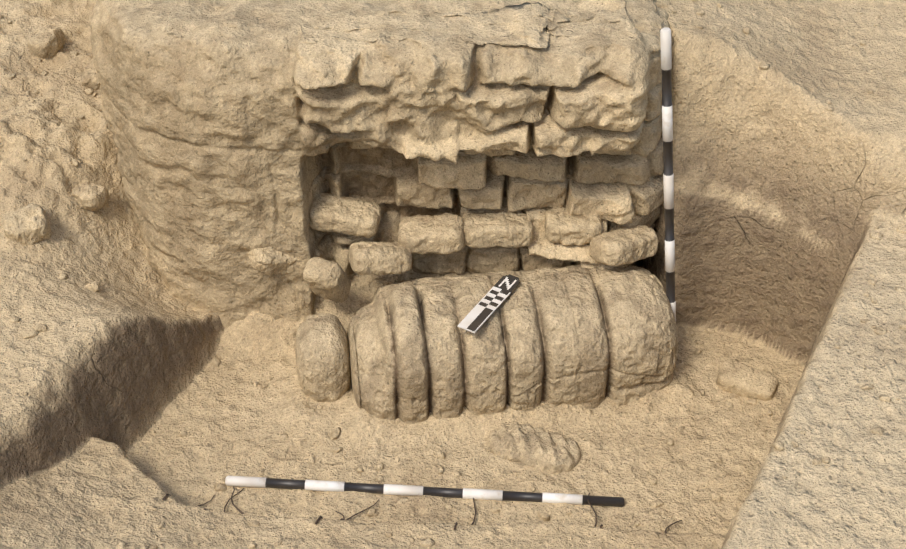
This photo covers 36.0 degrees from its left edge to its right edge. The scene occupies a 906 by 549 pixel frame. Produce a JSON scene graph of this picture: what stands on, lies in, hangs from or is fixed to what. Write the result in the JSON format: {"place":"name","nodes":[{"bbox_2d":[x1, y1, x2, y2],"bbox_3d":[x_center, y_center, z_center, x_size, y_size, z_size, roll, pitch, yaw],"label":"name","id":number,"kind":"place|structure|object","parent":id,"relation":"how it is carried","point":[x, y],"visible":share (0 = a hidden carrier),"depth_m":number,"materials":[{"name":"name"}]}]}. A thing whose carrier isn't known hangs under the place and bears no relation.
{"place":"outdoors","nodes":[
{"label":"outdoors","id":0,"kind":"place"},
{"bbox_2d":[0,0,905,548],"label":"terrain","id":1,"kind":"structure","parent":0,"point":[788,192],"depth_m":3.68,"materials":[{"name":"beige soil"}]},
{"bbox_2d":[2,203,50,244],"bbox_3d":[-1.169,-0.131,3.822,0.122,0.104,0.110,-13,40,-16],"label":"rock","id":2,"kind":"object","parent":1,"relation":"on","point":[28,224],"visible":0.96,"depth_m":3.79,"materials":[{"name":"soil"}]},
{"bbox_2d":[35,324,46,331],"bbox_3d":[-1.052,0.138,3.561,0.031,0.024,0.027,0,38,0],"label":"pebble","id":3,"kind":"object","parent":1,"relation":"on","point":[41,327],"visible":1,"depth_m":3.55,"materials":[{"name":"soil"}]},
{"bbox_2d":[28,25,64,58],"bbox_3d":[-1.281,-0.733,4.405,0.092,0.096,0.111,14,40,17],"label":"rock","id":4,"kind":"object","parent":1,"relation":"on","point":[46,42],"visible":1,"depth_m":4.37,"materials":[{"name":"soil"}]},
{"bbox_2d":[71,182,108,210],"bbox_3d":[-1.038,-0.222,3.974,0.101,0.077,0.091,22,43,25],"label":"rock","id":5,"kind":"object","parent":1,"relation":"on","point":[91,196],"visible":0.9,"depth_m":3.94,"materials":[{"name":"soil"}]},
{"bbox_2d":[82,73,99,89],"bbox_3d":[-1.112,-0.595,4.296,0.061,0.046,0.048,0,38,0],"label":"rock","id":6,"kind":"object","parent":1,"relation":"on","point":[89,80],"visible":0.79,"depth_m":4.28,"materials":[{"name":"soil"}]},
{"bbox_2d":[86,281,99,291],"bbox_3d":[-0.980,0.034,3.795,0.037,0.029,0.030,0,38,0],"label":"pebble","id":7,"kind":"object","parent":1,"relation":"on","point":[94,286],"visible":0.94,"depth_m":3.78,"materials":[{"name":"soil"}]},
{"bbox_2d":[162,494,214,506],"bbox_3d":[-0.654,0.545,3.434,0.023,0.130,0.162,24,44,28],"label":"root twig","id":8,"kind":"object","parent":1,"relation":"on","point":[165,496],"visible":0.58,"depth_m":3.48,"materials":[{"name":"brown"}]},
{"bbox_2d":[203,488,244,511],"bbox_3d":[-0.565,0.551,3.430,0.024,0.129,0.199,9,39,11],"label":"root twig","id":9,"kind":"object","parent":1,"relation":"on","point":[227,501],"visible":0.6,"depth_m":3.49,"materials":[{"name":"brown"}]},
{"bbox_2d":[231,486,243,513],"bbox_3d":[-0.536,0.581,3.478,0.025,0.022,0.158,-16,41,-19],"label":"root twig","id":10,"kind":"object","parent":1,"relation":"on","point":[239,510],"visible":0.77,"depth_m":3.47,"materials":[{"name":"brown"}]},
{"bbox_2d":[315,500,378,523],"bbox_3d":[-0.261,0.575,3.408,0.023,0.110,0.225,27,45,30],"label":"root twig","id":11,"kind":"object","parent":1,"relation":"on","point":[318,519],"visible":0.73,"depth_m":3.44,"materials":[{"name":"brown"}]},
{"bbox_2d":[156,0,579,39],"bbox_3d":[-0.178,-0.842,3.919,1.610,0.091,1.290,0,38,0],"label":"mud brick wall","id":12,"kind":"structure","parent":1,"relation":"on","point":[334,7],"depth_m":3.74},
{"bbox_2d":[89,0,672,327],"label":"mud brick wall","id":13,"kind":"structure","parent":1,"relation":"on","point":[239,131],"depth_m":3.64,"materials":[{"name":"beige brick"}]},
{"bbox_2d":[248,245,320,275],"bbox_3d":[-0.470,-0.060,3.883,0.200,0.122,0.117,-17,41,-20],"label":"rock","id":14,"kind":"object","parent":13,"relation":"on","point":[271,261],"visible":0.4,"depth_m":3.82,"materials":[{"name":"beige stone"}]},
{"bbox_2d":[303,257,350,302],"bbox_3d":[-0.345,0.014,3.816,0.112,0.165,0.129,11,39,13],"label":"rock","id":15,"kind":"object","parent":13,"relation":"on","point":[326,279],"visible":1,"depth_m":3.75,"materials":[{"name":"beige stone"}]},
{"bbox_2d":[309,193,380,237],"bbox_3d":[-0.298,-0.162,3.849,0.195,0.085,0.118,5,38,6],"label":"mud brick","id":16,"kind":"object","parent":13,"relation":"on","point":[330,212],"visible":0.98,"depth_m":3.81,"materials":[{"name":"beige brick"}]},
{"bbox_2d":[349,241,411,274],"bbox_3d":[-0.199,-0.046,3.810,0.168,0.098,0.117,-8,39,-10],"label":"mud brick","id":17,"kind":"object","parent":13,"relation":"on","point":[376,258],"visible":0.98,"depth_m":3.77,"materials":[{"name":"beige brick"}]},
{"bbox_2d":[398,213,464,253],"bbox_3d":[-0.058,-0.113,3.849,0.187,0.090,0.118,0,38,0],"label":"mud brick","id":18,"kind":"object","parent":13,"relation":"on","point":[435,234],"visible":0.96,"depth_m":3.81,"materials":[{"name":"beige brick"}]},
{"bbox_2d":[463,212,532,248],"bbox_3d":[0.122,-0.123,3.862,0.198,0.082,0.123,0,38,0],"label":"mud brick","id":19,"kind":"object","parent":13,"relation":"on","point":[500,229],"visible":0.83,"depth_m":3.82,"materials":[{"name":"beige brick"}]},
{"bbox_2d":[544,207,601,245],"bbox_3d":[0.332,-0.137,3.861,0.156,0.079,0.112,0,38,0],"label":"mud brick","id":20,"kind":"object","parent":13,"relation":"on","point":[562,226],"visible":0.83,"depth_m":3.83,"materials":[{"name":"beige brick"}]},
{"bbox_2d":[589,225,658,265],"bbox_3d":[0.473,-0.081,3.838,0.200,0.102,0.116,-24,44,-28],"label":"mud brick","id":21,"kind":"object","parent":13,"relation":"on","point":[626,245],"visible":1,"depth_m":3.80,"materials":[{"name":"beige brick"}]},
{"bbox_2d":[225,476,623,506],"bbox_3d":[-0.075,0.548,3.525,1.010,0.026,0.026,3,38,3],"label":"ranging pole","id":22,"kind":"object","parent":1,"relation":"on","point":[393,489],"visible":1,"depth_m":3.52,"materials":[{"name":"white paint"}]},
{"bbox_2d":[0,0,905,548],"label":"scattered pebbles","id":23,"kind":"object","parent":1,"relation":"on","point":[426,542],"visible":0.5,"depth_m":3.57,"materials":[{"name":"stone"}]},
{"bbox_2d":[454,498,475,529],"bbox_3d":[0.038,0.577,3.409,0.027,0.110,0.226,9,39,11],"label":"root twig","id":24,"kind":"object","parent":1,"relation":"on","point":[456,523],"visible":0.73,"depth_m":3.44,"materials":[{"name":"brown"}]},
{"bbox_2d":[295,265,677,423],"bbox_3d":[0.087,0.195,3.839,1.035,0.418,0.424,-5,38,-7],"label":"row of stones","id":25,"kind":"object","parent":1,"relation":"on","point":[408,352],"visible":0.92,"depth_m":3.69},
{"bbox_2d":[457,274,519,332],"bbox_3d":[0.099,0.074,3.686,0.052,0.004,0.256,20,43,24],"label":"north arrow scale","id":26,"kind":"object","parent":25,"relation":"on","point":[487,305],"visible":0.96,"depth_m":3.68,"materials":[{"name":"white plastic"}]},
{"bbox_2d":[487,421,580,473],"bbox_3d":[0.212,0.466,3.668,0.250,0.113,0.153,14,40,17],"label":"stone fragment","id":27,"kind":"object","parent":1,"relation":"on","point":[541,449],"visible":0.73,"depth_m":3.62,"materials":[{"name":"beige stone"}]},
{"bbox_2d":[588,493,596,526],"bbox_3d":[0.343,0.588,3.435,0.028,0.062,0.191,4,38,5],"label":"root twig","id":28,"kind":"object","parent":1,"relation":"on","point":[594,512],"visible":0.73,"depth_m":3.44,"materials":[{"name":"brown"}]},
{"bbox_2d":[660,27,675,320],"bbox_3d":[0.567,-0.178,3.661,0.027,1.012,0.027,17,41,31],"label":"ranging rod","id":29,"kind":"object","parent":1,"relation":"on","point":[667,109],"visible":0.79,"depth_m":3.58,"materials":[{"name":"white paint"}]},
{"bbox_2d":[664,520,681,533],"bbox_3d":[0.526,0.606,3.371,0.025,0.106,0.150,15,41,19],"label":"root twig","id":30,"kind":"object","parent":1,"relation":"on","point":[670,525],"visible":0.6,"depth_m":3.41,"materials":[{"name":"brown"}]},
{"bbox_2d":[716,360,777,400],"bbox_3d":[0.809,0.300,3.840,0.161,0.076,0.097,16,41,20],"label":"brick","id":31,"kind":"object","parent":1,"relation":"on","point":[741,379],"visible":0.92,"depth_m":3.81,"materials":[{"name":"stone"}]}
]}

